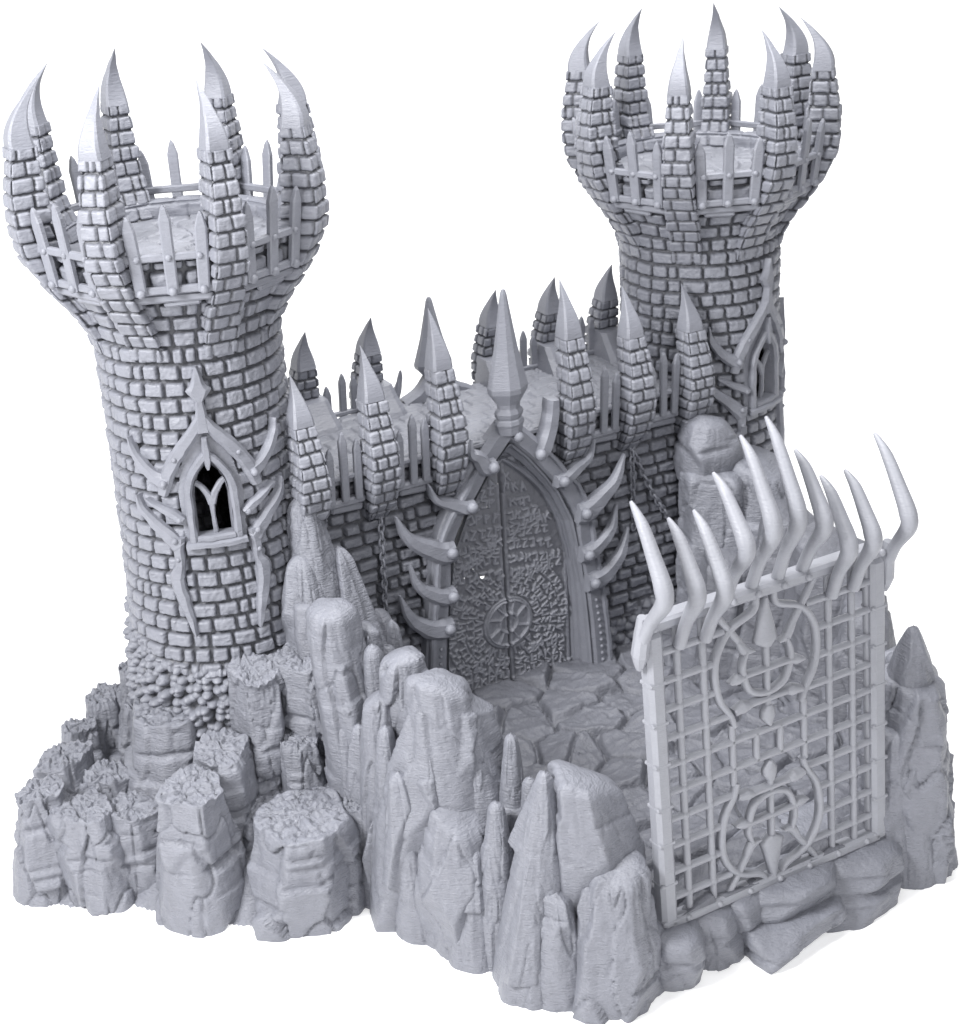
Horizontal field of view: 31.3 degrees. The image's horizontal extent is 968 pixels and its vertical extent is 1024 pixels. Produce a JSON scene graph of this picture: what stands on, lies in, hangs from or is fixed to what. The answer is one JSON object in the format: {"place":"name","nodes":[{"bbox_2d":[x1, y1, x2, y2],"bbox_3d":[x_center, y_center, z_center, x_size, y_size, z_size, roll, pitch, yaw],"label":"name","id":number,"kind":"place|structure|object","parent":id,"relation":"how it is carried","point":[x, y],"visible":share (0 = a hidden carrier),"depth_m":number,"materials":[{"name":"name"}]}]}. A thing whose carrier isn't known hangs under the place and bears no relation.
{"place":"outdoors","nodes":[
{"label":"outdoors","id":0,"kind":"place"},
{"bbox_2d":[0,178,967,1023],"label":"ground","id":1,"kind":"structure","parent":0,"point":[874,292],"depth_m":34.24,"materials":[{"name":"white"}]},
{"bbox_2d":[12,414,957,1023],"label":"rock base","id":2,"kind":"object","parent":1,"relation":"on","point":[358,758],"visible":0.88,"depth_m":24.63,"materials":[{"name":"grey stone"}]},
{"bbox_2d":[2,42,329,737],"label":"tower","id":3,"kind":"structure","parent":2,"relation":"on","point":[175,305],"depth_m":24.46,"materials":[{"name":"grey stone"}]},
{"bbox_2d":[184,435,248,549],"bbox_3d":[-3.911,-0.293,24.715,0.904,1.719,0.274,-8,25,-10],"label":"window frame","id":4,"kind":"structure","parent":3,"relation":"in","point":[236,536],"depth_m":24.79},
{"bbox_2d":[284,264,714,690],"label":"gate wall","id":5,"kind":"structure","parent":2,"relation":"on","point":[439,490],"depth_m":27.91,"materials":[{"name":"grey stone"}]},
{"bbox_2d":[449,473,509,690],"bbox_3d":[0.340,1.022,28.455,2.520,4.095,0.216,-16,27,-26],"label":"door leaf","id":6,"kind":"structure","parent":5,"relation":"in","point":[478,649],"depth_m":28.34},
{"bbox_2d":[497,462,572,680],"bbox_3d":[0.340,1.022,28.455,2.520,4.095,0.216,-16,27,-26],"label":"door leaf","id":7,"kind":"structure","parent":5,"relation":"in","point":[534,562],"depth_m":28.78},
{"bbox_2d":[561,2,842,599],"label":"tower","id":8,"kind":"structure","parent":2,"relation":"on","point":[704,211],"depth_m":28.18,"materials":[{"name":"grey stone"}]},
{"bbox_2d":[747,316,782,415],"label":"window frame","id":9,"kind":"structure","parent":8,"relation":"in","point":[756,406],"depth_m":29.16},
{"bbox_2d":[629,416,918,928],"bbox_3d":[3.885,2.071,22.543,4.228,6.724,0.934,-16,23,-26],"label":"portcullis","id":10,"kind":"object","parent":2,"relation":"on","point":[868,565],"visible":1,"depth_m":22.66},
{"bbox_2d":[0,0,967,387],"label":"backdrop","id":11,"kind":"structure","parent":0,"point":[440,144],"depth_m":59.63,"materials":[{"name":"white"}]}
]}

